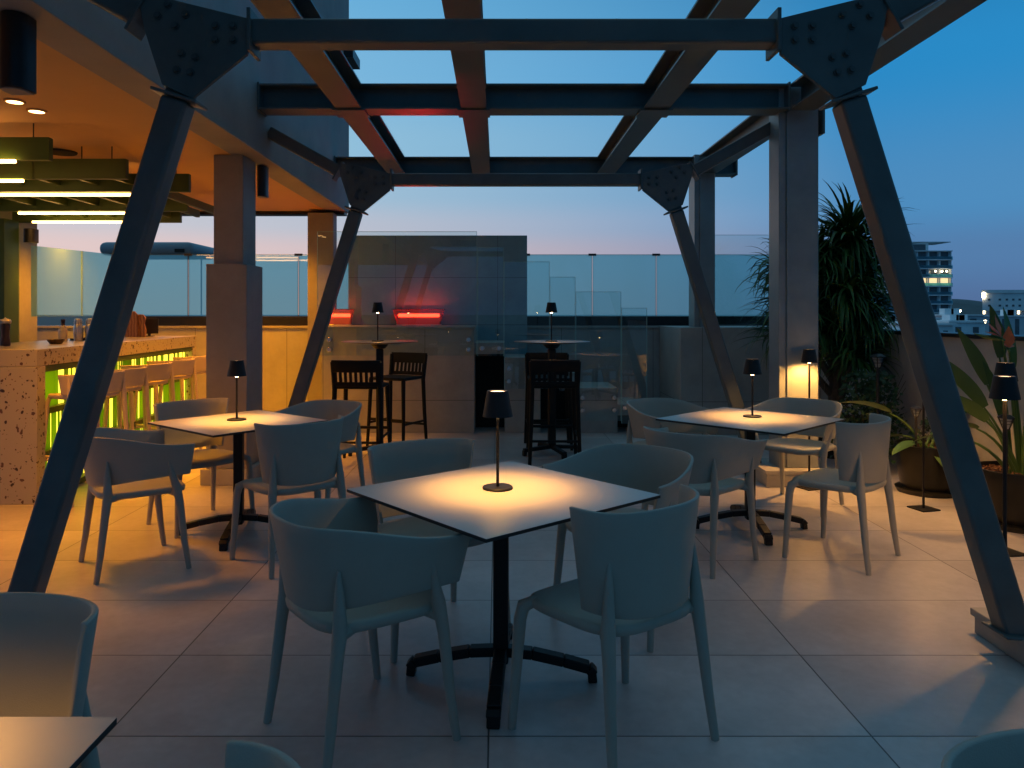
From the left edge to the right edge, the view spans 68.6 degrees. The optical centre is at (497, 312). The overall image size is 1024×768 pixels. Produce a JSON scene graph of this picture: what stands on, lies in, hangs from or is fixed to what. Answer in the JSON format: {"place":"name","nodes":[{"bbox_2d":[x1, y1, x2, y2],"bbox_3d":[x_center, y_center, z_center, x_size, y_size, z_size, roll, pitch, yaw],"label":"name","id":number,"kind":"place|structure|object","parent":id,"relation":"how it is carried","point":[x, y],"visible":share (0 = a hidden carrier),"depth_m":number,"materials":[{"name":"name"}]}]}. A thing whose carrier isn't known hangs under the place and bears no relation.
{"place":"outdoors","nodes":[
{"label":"outdoors","id":0,"kind":"place"},
{"bbox_2d":[100,242,213,253],"bbox_3d":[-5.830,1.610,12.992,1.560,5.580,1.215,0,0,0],"label":"roof unit","id":1,"kind":"structure","parent":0,"point":[167,248],"depth_m":12.42,"materials":[{"name":"paint"}]},
{"bbox_2d":[37,315,592,325],"bbox_3d":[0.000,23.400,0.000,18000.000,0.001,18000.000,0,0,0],"label":"ground","id":2,"kind":"structure","parent":0,"point":[51,321],"depth_m":2343.93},
{"bbox_2d":[884,322,956,331],"bbox_3d":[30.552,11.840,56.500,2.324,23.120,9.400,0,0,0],"label":"house","id":3,"kind":"structure","parent":2,"relation":"on","point":[945,327],"depth_m":52.00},
{"bbox_2d":[322,325,634,432],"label":"stair block","id":4,"kind":"structure","parent":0,"point":[460,380],"depth_m":8.77,"materials":[{"name":"concrete"}]},
{"bbox_2d":[329,309,353,324],"bbox_3d":[-2.020,0.052,9.430,0.432,0.206,0.160,0,0,0],"label":"heater","id":5,"kind":"object","parent":4,"relation":"on","point":[341,316],"visible":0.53,"depth_m":9.37,"materials":[{"name":"metal"}]},
{"bbox_2d":[317,231,476,351],"bbox_3d":[-1.165,-0.226,8.725,1.850,1.437,0.090,0,0,0],"label":"stair glass","id":6,"kind":"object","parent":4,"relation":"attached to","point":[330,339],"visible":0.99,"depth_m":8.69,"materials":[{"name":"glass"}]},
{"bbox_2d":[393,309,444,324],"bbox_3d":[-0.990,0.052,9.430,0.672,0.206,0.160,0,0,0],"label":"heater","id":7,"kind":"object","parent":4,"relation":"on","point":[418,316],"visible":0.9,"depth_m":9.36,"materials":[{"name":"metal"}]},
{"bbox_2d":[478,247,503,355],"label":"stair glass","id":8,"kind":"object","parent":4,"relation":"attached to","point":[482,348],"visible":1,"depth_m":8.69,"materials":[{"name":"glass"}]},
{"bbox_2d":[580,395,616,412],"bbox_3d":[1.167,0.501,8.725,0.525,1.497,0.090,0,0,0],"label":"glass clamp","id":9,"kind":"object","parent":4,"relation":"attached to","point":[613,409],"visible":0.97,"depth_m":8.68,"materials":[{"name":"metal"}]},
{"bbox_2d":[621,308,626,422],"bbox_3d":[1.583,0.611,8.725,0.295,1.339,0.090,0,0,0],"label":"post","id":10,"kind":"object","parent":4,"relation":"attached to","point":[623,407],"visible":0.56,"depth_m":8.70,"materials":[{"name":"metal"}]},
{"bbox_2d":[0,427,1023,767],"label":"floor","id":11,"kind":"structure","parent":0,"point":[826,653],"depth_m":3.08,"materials":[{"name":"ceramic"}]},
{"bbox_2d":[0,218,18,342],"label":"green pillar","id":12,"kind":"structure","parent":11,"relation":"on","point":[9,268],"depth_m":8.51,"materials":[{"name":"paint"}]},
{"bbox_2d":[23,228,38,242],"bbox_3d":[-5.450,-0.898,8.765,0.130,0.164,0.160,0,0,0],"label":"speaker","id":13,"kind":"object","parent":12,"relation":"attached to","point":[30,235],"visible":1,"depth_m":8.71},
{"bbox_2d":[0,212,36,341],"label":"column","id":14,"kind":"structure","parent":11,"relation":"on","point":[27,327],"depth_m":9.06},
{"bbox_2d":[0,592,100,767],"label":"side chair","id":15,"kind":"object","parent":11,"relation":"on","point":[46,644],"visible":0.68,"depth_m":1.59,"materials":[{"name":"beige plastic"}]},
{"bbox_2d":[0,717,116,767],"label":"bistro table","id":16,"kind":"object","parent":11,"relation":"on","point":[49,742],"visible":1,"depth_m":1.21,"materials":[{"name":"laminate"}]},
{"bbox_2d":[45,370,128,507],"bbox_3d":[-3.140,0.925,5.719,0.442,0.952,0.517,0,0,27],"label":"bar stool","id":17,"kind":"object","parent":11,"relation":"on","point":[117,383],"visible":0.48,"depth_m":5.69,"materials":[{"name":"beige plastic"}]},
{"bbox_2d":[0,336,195,504],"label":"bar counter","id":18,"kind":"object","parent":11,"relation":"on","point":[30,371],"visible":0.34,"depth_m":5.52,"materials":[{"name":"stone"}]},
{"bbox_2d":[0,317,11,345],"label":"pepper mill","id":19,"kind":"object","parent":18,"relation":"on","point":[5,325],"visible":1,"depth_m":6.07,"materials":[{"name":"brown wood"}]},
{"bbox_2d":[47,339,64,343],"bbox_3d":[-3.800,0.246,6.460,0.140,0.040,0.140,0,0,0],"label":"bowl","id":20,"kind":"object","parent":18,"relation":"on","point":[55,341],"visible":0.97,"depth_m":6.42,"materials":[{"name":"brown wood"}]},
{"bbox_2d":[58,319,67,340],"bbox_3d":[-4.110,0.163,7.100,0.076,0.206,0.076,0,0,0],"label":"oil bottle","id":21,"kind":"object","parent":18,"relation":"on","point":[62,332],"visible":0.8,"depth_m":7.08,"materials":[{"name":"clear glass"}]},
{"bbox_2d":[73,318,83,340],"bbox_3d":[-4.020,0.159,7.200,0.086,0.214,0.086,0,0,0],"label":"shaker","id":22,"kind":"object","parent":18,"relation":"on","point":[78,331],"visible":1,"depth_m":7.17,"materials":[{"name":"glass"}]},
{"bbox_2d":[85,318,91,338],"bbox_3d":[-3.930,0.159,7.240,0.086,0.214,0.086,0,0,0],"label":"shaker","id":23,"kind":"object","parent":18,"relation":"on","point":[88,322],"visible":0.44,"depth_m":7.21,"materials":[{"name":"metal"}]},
{"bbox_2d":[125,311,138,336],"bbox_3d":[-4.058,0.122,8.330,0.152,0.288,0.024,0,0,0],"label":"wooden board","id":24,"kind":"object","parent":18,"relation":"on","point":[132,330],"visible":0.62,"depth_m":8.32,"materials":[{"name":"brown wood"}]},
{"bbox_2d":[137,314,146,336],"bbox_3d":[-3.968,0.140,8.360,0.112,0.252,0.024,0,0,0],"label":"wooden board","id":25,"kind":"object","parent":18,"relation":"on","point":[141,324],"visible":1,"depth_m":8.35,"materials":[{"name":"brown wood"}]},
{"bbox_2d":[145,319,157,336],"bbox_3d":[-3.970,0.166,8.550,0.200,0.200,0.100,0,0,-12],"label":"till screen","id":26,"kind":"object","parent":18,"relation":"on","point":[151,326],"visible":0.62,"depth_m":8.55,"materials":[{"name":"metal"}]},
{"bbox_2d":[97,366,151,429],"bbox_3d":[-3.163,0.925,6.139,0.442,0.952,0.517,0,0,28],"label":"bar stool","id":27,"kind":"object","parent":11,"relation":"on","point":[136,379],"visible":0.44,"depth_m":6.23,"materials":[{"name":"beige plastic"}]},
{"bbox_2d":[78,427,194,584],"bbox_3d":[-2.045,1.025,4.182,0.523,0.755,0.644,0,0,-38],"label":"armchair","id":28,"kind":"object","parent":11,"relation":"on","point":[121,464],"visible":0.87,"depth_m":4.01,"materials":[{"name":"beige plastic"}]},
{"bbox_2d":[102,362,174,429],"bbox_3d":[-3.195,0.925,6.709,0.442,0.952,0.517,0,0,25],"label":"bar stool","id":29,"kind":"object","parent":11,"relation":"on","point":[159,374],"visible":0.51,"depth_m":6.62,"materials":[{"name":"beige plastic"}]},
{"bbox_2d":[133,358,201,448],"bbox_3d":[-3.227,0.925,7.299,0.442,0.952,0.517,0,0,29],"label":"bar stool","id":30,"kind":"object","parent":11,"relation":"on","point":[184,369],"visible":0.49,"depth_m":7.22,"materials":[{"name":"beige plastic"}]},
{"bbox_2d":[158,356,205,402],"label":"bar stool","id":31,"kind":"object","parent":11,"relation":"on","point":[200,361],"visible":0.15,"depth_m":7.80,"materials":[{"name":"beige plastic"}]},
{"bbox_2d":[146,398,254,538],"bbox_3d":[-1.998,0.998,5.019,0.472,0.808,0.567,0,0,39],"label":"side chair","id":32,"kind":"object","parent":11,"relation":"on","point":[212,457],"visible":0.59,"depth_m":5.13,"materials":[{"name":"beige plastic"}]},
{"bbox_2d":[200,155,261,484],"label":"column","id":33,"kind":"structure","parent":11,"relation":"on","point":[233,301],"depth_m":6.17,"materials":[{"name":"concrete"}]},
{"bbox_2d":[148,410,327,550],"bbox_3d":[-1.645,1.044,4.770,0.790,0.714,0.790,0,0,40],"label":"bistro table","id":34,"kind":"object","parent":11,"relation":"on","point":[217,425],"visible":0.69,"depth_m":4.74,"materials":[{"name":"laminate"}]},
{"bbox_2d":[227,360,245,420],"bbox_3d":[-1.675,0.495,4.820,0.119,0.383,0.119,0,0,0],"label":"table lamp","id":35,"kind":"object","parent":34,"relation":"on","point":[236,368],"visible":1,"depth_m":4.79,"materials":[{"name":"black"}]},
{"bbox_2d":[224,740,300,767],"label":"side chair","id":36,"kind":"object","parent":11,"relation":"on","point":[243,754],"visible":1,"depth_m":1.03,"materials":[{"name":"beige plastic"}]},
{"bbox_2d":[229,415,345,578],"bbox_3d":[-1.160,0.998,4.274,0.567,0.808,0.472,0,0,-41],"label":"side chair","id":37,"kind":"object","parent":11,"relation":"on","point":[294,459],"visible":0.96,"depth_m":4.08,"materials":[{"name":"beige plastic"}]},
{"bbox_2d":[275,400,364,498],"bbox_3d":[-1.252,1.025,5.349,0.644,0.755,0.523,0,0,30],"label":"armchair","id":38,"kind":"object","parent":11,"relation":"on","point":[330,410],"visible":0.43,"depth_m":5.46,"materials":[{"name":"beige plastic"}]},
{"bbox_2d":[308,213,336,400],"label":"column","id":39,"kind":"structure","parent":11,"relation":"on","point":[327,245],"depth_m":9.42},
{"bbox_2d":[0,0,359,215],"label":"bar pavilion","id":40,"kind":"structure","parent":39,"relation":"on","point":[95,97],"depth_m":5.42,"materials":[{"name":"metal"}]},
{"bbox_2d":[0,10,36,94],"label":"speaker","id":41,"kind":"object","parent":40,"relation":"attached to","point":[18,52],"visible":1,"depth_m":3.23},
{"bbox_2d":[0,123,213,222],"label":"light trellis","id":42,"kind":"object","parent":40,"relation":"hanging from","point":[39,183],"visible":0.87,"depth_m":6.47,"materials":[{"name":"green paint"}]},
{"bbox_2d":[257,165,268,197],"bbox_3d":[-2.070,-1.153,6.615,0.080,0.274,0.150,0,0,0],"label":"speaker","id":43,"kind":"object","parent":40,"relation":"attached to","point":[262,181],"visible":1,"depth_m":6.56},
{"bbox_2d":[330,360,390,457],"bbox_3d":[-1.271,0.914,7.010,0.498,0.974,0.502,0,0,3],"label":"slatted stool","id":44,"kind":"object","parent":11,"relation":"on","point":[360,367],"visible":0.94,"depth_m":6.81,"materials":[{"name":"black plastic"}]},
{"bbox_2d":[263,497,469,767],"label":"armchair","id":45,"kind":"object","parent":11,"relation":"on","point":[347,570],"visible":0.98,"depth_m":2.34,"materials":[{"name":"beige plastic"}]},
{"bbox_2d":[341,340,417,455],"bbox_3d":[-1.170,0.840,7.450,0.756,1.120,0.756,0,0,0],"label":"table","id":46,"kind":"object","parent":11,"relation":"on","point":[379,346],"visible":0.48,"depth_m":7.41,"materials":[{"name":"metal"}]},
{"bbox_2d":[372,302,383,340],"bbox_3d":[-1.185,0.087,7.420,0.119,0.383,0.119,0,0,0],"label":"table lamp","id":47,"kind":"object","parent":46,"relation":"on","point":[377,308],"visible":0.99,"depth_m":7.38,"materials":[{"name":"black"}]},
{"bbox_2d":[366,352,427,445],"bbox_3d":[-1.051,0.914,7.918,0.498,0.974,0.502,0,0,27],"label":"slatted stool","id":48,"kind":"object","parent":11,"relation":"on","point":[405,358],"visible":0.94,"depth_m":7.97,"materials":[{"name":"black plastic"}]},
{"bbox_2d":[37,316,768,411],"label":"wall","id":49,"kind":"structure","parent":11,"relation":"on","point":[285,343],"depth_m":9.76,"materials":[{"name":"stone"}]},
{"bbox_2d":[31,245,111,316],"bbox_3d":[-5.184,-0.364,9.218,0.013,0.811,1.350,0,0,11],"label":"balustrade glass","id":50,"kind":"object","parent":49,"relation":"on","point":[65,282],"visible":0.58,"depth_m":9.06,"materials":[{"name":"glass"}]},
{"bbox_2d":[133,254,187,315],"bbox_3d":[-4.587,-0.370,9.880,1.026,0.822,0.028,0,0,0],"label":"balustrade glass","id":51,"kind":"object","parent":49,"relation":"on","point":[163,290],"visible":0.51,"depth_m":9.88,"materials":[{"name":"glass"}]},
{"bbox_2d":[184,254,297,315],"bbox_3d":[-3.372,-0.370,9.880,1.496,0.822,0.028,0,0,0],"label":"balustrade glass","id":52,"kind":"object","parent":49,"relation":"on","point":[279,284],"visible":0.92,"depth_m":9.88,"materials":[{"name":"glass"}]},
{"bbox_2d":[294,254,347,315],"bbox_3d":[-1.937,-0.370,9.880,1.466,0.822,0.028,0,0,0],"label":"balustrade glass","id":53,"kind":"object","parent":49,"relation":"on","point":[342,300],"visible":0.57,"depth_m":9.88,"materials":[{"name":"glass"}]},
{"bbox_2d":[527,254,591,315],"bbox_3d":[0.783,-0.370,9.880,0.916,0.822,0.028,0,0,0],"label":"balustrade glass","id":54,"kind":"object","parent":49,"relation":"on","point":[563,282],"visible":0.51,"depth_m":9.88,"materials":[{"name":"glass"}]},
{"bbox_2d":[588,254,655,315],"bbox_3d":[1.638,-0.370,9.880,0.886,0.822,0.028,0,0,0],"label":"balustrade glass","id":55,"kind":"object","parent":49,"relation":"on","point":[626,283],"visible":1,"depth_m":9.88,"materials":[{"name":"glass"}]},
{"bbox_2d":[652,254,688,315],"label":"balustrade glass","id":56,"kind":"object","parent":49,"relation":"on","point":[672,288],"visible":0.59,"depth_m":9.88,"materials":[{"name":"glass"}]},
{"bbox_2d":[715,254,768,315],"bbox_3d":[3.208,-0.370,9.880,0.976,0.822,0.028,0,0,0],"label":"balustrade glass","id":57,"kind":"object","parent":49,"relation":"on","point":[732,271],"visible":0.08,"depth_m":9.88,"materials":[{"name":"glass"}]},
{"bbox_2d":[348,235,526,353],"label":"stair wall","id":58,"kind":"structure","parent":11,"relation":"on","point":[458,279],"depth_m":9.55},
{"bbox_2d":[367,438,510,663],"bbox_3d":[-0.299,0.998,3.340,0.567,0.808,0.472,0,0,-31],"label":"side chair","id":59,"kind":"object","parent":11,"relation":"on","point":[394,461],"visible":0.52,"depth_m":3.49,"materials":[{"name":"beige plastic"}]},
{"bbox_2d":[347,461,659,728],"bbox_3d":[0.013,1.044,2.885,0.855,0.714,0.855,0,0,-41],"label":"bistro table","id":60,"kind":"object","parent":11,"relation":"on","point":[461,501],"visible":0.98,"depth_m":2.84,"materials":[{"name":"laminate"}]},
{"bbox_2d":[482,390,512,491],"bbox_3d":[0.000,0.495,2.940,0.119,0.383,0.119,0,0,0],"label":"table lamp","id":61,"kind":"object","parent":60,"relation":"on","point":[497,405],"visible":1,"depth_m":2.90,"materials":[{"name":"black"}]},
{"bbox_2d":[7,0,1023,640],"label":"steel pergola","id":62,"kind":"object","parent":11,"relation":"on","point":[837,54],"visible":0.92,"depth_m":3.08,"materials":[{"name":"metal"}]},
{"bbox_2d":[524,353,572,450],"bbox_3d":[0.530,0.914,7.880,0.498,0.974,0.502,0,0,0],"label":"slatted stool","id":63,"kind":"object","parent":11,"relation":"on","point":[568,393],"visible":0.61,"depth_m":8.03,"materials":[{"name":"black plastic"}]},
{"bbox_2d":[514,340,589,458],"bbox_3d":[0.537,0.840,7.450,0.756,1.120,0.756,0,0,0],"label":"table","id":64,"kind":"object","parent":11,"relation":"on","point":[551,347],"visible":0.84,"depth_m":7.41,"materials":[{"name":"metal"}]},
{"bbox_2d":[545,302,556,341],"bbox_3d":[0.530,0.087,7.400,0.119,0.383,0.119,0,0,0],"label":"table lamp","id":65,"kind":"object","parent":64,"relation":"on","point":[551,307],"visible":1,"depth_m":7.36,"materials":[{"name":"black"}]},
{"bbox_2d":[528,360,581,465],"bbox_3d":[0.530,0.914,7.080,0.498,0.974,0.502,0,0,1],"label":"slatted stool","id":66,"kind":"object","parent":11,"relation":"on","point":[554,366],"visible":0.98,"depth_m":6.88,"materials":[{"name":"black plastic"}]},
{"bbox_2d":[508,484,719,767],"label":"side chair","id":67,"kind":"object","parent":11,"relation":"on","point":[638,572],"visible":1,"depth_m":2.31,"materials":[{"name":"beige plastic"}]},
{"bbox_2d":[541,443,693,652],"bbox_3d":[0.612,1.025,3.460,0.644,0.755,0.523,0,0,45],"label":"armchair","id":68,"kind":"object","parent":11,"relation":"on","point":[664,473],"visible":0.37,"depth_m":3.63,"materials":[{"name":"beige plastic"}]},
{"bbox_2d":[626,398,717,444],"bbox_3d":[1.219,1.025,5.467,0.644,0.755,0.523,0,0,-34],"label":"armchair","id":69,"kind":"object","parent":11,"relation":"on","point":[646,412],"visible":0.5,"depth_m":5.62,"materials":[{"name":"beige plastic"}]},
{"bbox_2d":[641,426,766,578],"bbox_3d":[1.112,1.025,4.264,0.644,0.755,0.523,0,0,43],"label":"armchair","id":70,"kind":"object","parent":11,"relation":"on","point":[720,462],"visible":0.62,"depth_m":4.04,"materials":[{"name":"beige plastic"}]},
{"bbox_2d":[660,326,819,434],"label":"planter wall","id":71,"kind":"structure","parent":11,"relation":"on","point":[689,372],"depth_m":8.62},
{"bbox_2d":[656,407,844,545],"bbox_3d":[1.640,1.044,4.880,0.865,0.714,0.865,0,0,-44],"label":"bistro table","id":72,"kind":"object","parent":11,"relation":"on","point":[778,423],"visible":0.8,"depth_m":4.85,"materials":[{"name":"laminate"}]},
{"bbox_2d":[743,359,761,417],"bbox_3d":[1.686,0.495,4.970,0.119,0.383,0.119,0,0,0],"label":"table lamp","id":73,"kind":"object","parent":72,"relation":"on","point":[752,367],"visible":1,"depth_m":4.93,"materials":[{"name":"black"}]},
{"bbox_2d":[756,459,826,486],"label":"plinth","id":74,"kind":"structure","parent":11,"relation":"on","point":[767,473],"depth_m":6.03,"materials":[{"name":"concrete"}]},
{"bbox_2d":[745,397,843,516],"bbox_3d":[2.210,1.025,5.500,0.523,0.755,0.644,0,0,-45],"label":"armchair","id":75,"kind":"object","parent":11,"relation":"on","point":[781,445],"visible":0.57,"depth_m":5.58,"materials":[{"name":"beige plastic"}]},
{"bbox_2d":[797,349,819,490],"bbox_3d":[2.490,0.845,6.000,0.150,1.110,0.150,0,0,-20],"label":"floor lamp","id":76,"kind":"object","parent":11,"relation":"on","point":[809,356],"visible":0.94,"depth_m":5.97,"materials":[{"name":"black"}]},
{"bbox_2d":[734,182,922,458],"bbox_3d":[3.245,0.054,7.356,1.852,2.697,1.463,0,0,0],"label":"palm","id":77,"kind":"object","parent":11,"relation":"on","point":[850,313],"visible":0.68,"depth_m":7.17,"materials":[{"name":"green plant"}]},
{"bbox_2d":[782,413,900,575],"bbox_3d":[1.992,0.998,4.332,0.567,0.808,0.472,0,0,-45],"label":"side chair","id":78,"kind":"object","parent":11,"relation":"on","point":[862,470],"visible":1,"depth_m":4.12,"materials":[{"name":"beige plastic"}]},
{"bbox_2d":[829,369,913,463],"bbox_3d":[3.340,0.955,6.745,0.763,0.894,0.709,0,0,0],"label":"shrub","id":79,"kind":"object","parent":11,"relation":"on","point":[868,389],"visible":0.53,"depth_m":6.67,"materials":[{"name":"green plant"}]},
{"bbox_2d":[870,353,885,413],"bbox_3d":[3.300,0.625,6.520,0.143,0.550,0.124,0,0,0],"label":"solar lantern","id":80,"kind":"object","parent":79,"relation":"on","point":[877,359],"visible":0.98,"depth_m":6.51,"materials":[{"name":"metal"}]},
{"bbox_2d":[820,329,1023,462],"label":"parapet","id":81,"kind":"structure","parent":11,"relation":"on","point":[957,357],"depth_m":6.04,"materials":[{"name":"concrete"}]},
{"bbox_2d":[894,439,951,498],"bbox_3d":[3.365,1.212,5.880,0.470,0.377,0.470,0,0,0],"label":"plant pot","id":82,"kind":"object","parent":11,"relation":"on","point":[909,463],"visible":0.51,"depth_m":5.73,"materials":[{"name":"brown ceramic"}]},
{"bbox_2d":[840,401,966,466],"bbox_3d":[3.270,0.916,5.807,1.208,0.479,0.448,0,0,-13],"label":"strelitzia","id":83,"kind":"object","parent":82,"relation":"in","point":[901,446],"visible":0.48,"depth_m":5.82,"materials":[{"name":"green plant"}]},
{"bbox_2d":[910,406,921,446],"bbox_3d":[3.220,0.895,5.780,0.094,0.360,0.081,0,0,0],"label":"solar lantern","id":84,"kind":"object","parent":82,"relation":"in","point":[916,410],"visible":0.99,"depth_m":5.77,"materials":[{"name":"metal"}]},
{"bbox_2d":[907,402,940,511],"bbox_3d":[3.040,0.845,5.360,0.150,1.110,0.150,0,0,-15],"label":"floor lamp","id":85,"kind":"object","parent":11,"relation":"on","point":[923,507],"visible":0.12,"depth_m":5.35,"materials":[{"name":"black"}]},
{"bbox_2d":[917,417,935,445],"bbox_3d":[3.525,1.111,6.041,0.341,0.582,0.357,0,0,0],"label":"shrub","id":86,"kind":"object","parent":11,"relation":"on","point":[927,425],"visible":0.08,"depth_m":6.06,"materials":[{"name":"green plant"}]},
{"bbox_2d":[941,728,1023,767],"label":"side chair","id":87,"kind":"object","parent":11,"relation":"on","point":[1002,749],"visible":1,"depth_m":1.06,"materials":[{"name":"beige plastic"}]},
{"bbox_2d":[970,607,1023,664],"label":"plinth","id":88,"kind":"structure","parent":11,"relation":"on","point":[1013,649],"depth_m":3.15,"materials":[{"name":"concrete"}]},
{"bbox_2d":[980,461,1023,533],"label":"plant pot","id":89,"kind":"object","parent":11,"relation":"on","point":[993,472],"visible":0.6,"depth_m":4.80,"materials":[{"name":"brown ceramic"}]},
{"bbox_2d":[910,305,1023,474],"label":"strelitzia","id":90,"kind":"object","parent":89,"relation":"in","point":[1003,341],"visible":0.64,"depth_m":4.95,"materials":[{"name":"green plant"}]},
{"bbox_2d":[997,414,1014,472],"bbox_3d":[3.270,0.863,4.830,0.110,0.425,0.096,0,0,0],"label":"solar lantern","id":91,"kind":"object","parent":89,"relation":"in","point":[1010,419],"visible":0.6,"depth_m":4.82,"materials":[{"name":"metal"}]},
{"bbox_2d":[989,375,1020,546],"bbox_3d":[2.336,0.845,3.460,0.150,1.110,0.150,0,0,-10],"label":"floor lamp","id":92,"kind":"object","parent":11,"relation":"on","point":[1004,388],"visible":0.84,"depth_m":3.45,"materials":[{"name":"black"}]},
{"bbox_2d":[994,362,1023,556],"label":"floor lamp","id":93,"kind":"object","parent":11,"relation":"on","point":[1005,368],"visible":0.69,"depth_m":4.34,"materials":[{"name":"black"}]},
{"bbox_2d":[37,0,1023,314],"label":"sky","id":94,"kind":"structure","parent":0,"point":[948,112],"materials":[{"name":"blue"}]},
{"bbox_2d":[871,295,895,315],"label":"apartment block","id":95,"kind":"structure","parent":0,"point":[887,306],"depth_m":170.00,"materials":[{"name":"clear glass"}]},
{"bbox_2d":[866,242,952,313],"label":"apartment block","id":96,"kind":"structure","parent":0,"point":[936,270],"depth_m":250.95,"materials":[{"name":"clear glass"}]},
{"bbox_2d":[929,269,936,273],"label":"window","id":97,"kind":"structure","parent":96,"relation":"in","point":[931,271],"depth_m":251.53,"materials":[{"name":"glass"}]},
{"bbox_2d":[929,278,936,282],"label":"window","id":98,"kind":"structure","parent":96,"relation":"in","point":[931,280],"depth_m":251.53,"materials":[{"name":"beige"}]},
{"bbox_2d":[929,287,936,291],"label":"window","id":99,"kind":"structure","parent":96,"relation":"in","point":[931,289],"depth_m":251.53,"materials":[{"name":"glass"}]},
{"bbox_2d":[929,296,936,300],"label":"window","id":100,"kind":"structure","parent":96,"relation":"in","point":[932,298],"depth_m":251.53,"materials":[{"name":"glass"}]},
{"bbox_2d":[940,278,947,282],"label":"window","id":101,"kind":"structure","parent":96,"relation":"in","point":[942,280],"depth_m":251.53,"materials":[{"name":"beige"}]},
{"bbox_2d":[940,287,947,291],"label":"window","id":102,"kind":"structure","parent":96,"relation":"in","point":[942,289],"depth_m":251.53,"materials":[{"name":"glass"}]},
{"bbox_2d":[940,296,947,300],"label":"window","id":103,"kind":"structure","parent":96,"relation":"in","point":[942,298],"depth_m":251.53,"materials":[{"name":"glass"}]},
{"bbox_2d":[895,315,988,332],"bbox_3d":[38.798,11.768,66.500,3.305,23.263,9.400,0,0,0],"label":"house","id":104,"kind":"structure","parent":0,"point":[964,324],"depth_m":62.00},
{"bbox_2d":[973,327,978,332],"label":"window","id":105,"kind":"structure","parent":104,"relation":"in","point":[975,329],"depth_m":61.96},
{"bbox_2d":[935,308,985,320],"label":"house","id":106,"kind":"structure","parent":0,"point":[956,311],"depth_m":96.00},
{"bbox_2d":[952,299,982,314],"bbox_3d":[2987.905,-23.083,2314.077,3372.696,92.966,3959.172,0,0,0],"label":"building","id":107,"kind":"structure","parent":0,"point":[969,306],"depth_m":2869.12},
{"bbox_2d":[981,290,1023,315],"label":"white block","id":108,"kind":"structure","parent":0,"point":[997,300],"depth_m":180.00,"materials":[{"name":"beige"}]},
{"bbox_2d":[984,310,1023,334],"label":"house","id":109,"kind":"structure","parent":0,"point":[1017,324],"depth_m":120.00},
{"bbox_2d":[1015,319,1018,334],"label":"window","id":110,"kind":"structure","parent":109,"relation":"in","point":[1016,320],"depth_m":119.95,"materials":[{"name":"glass"}]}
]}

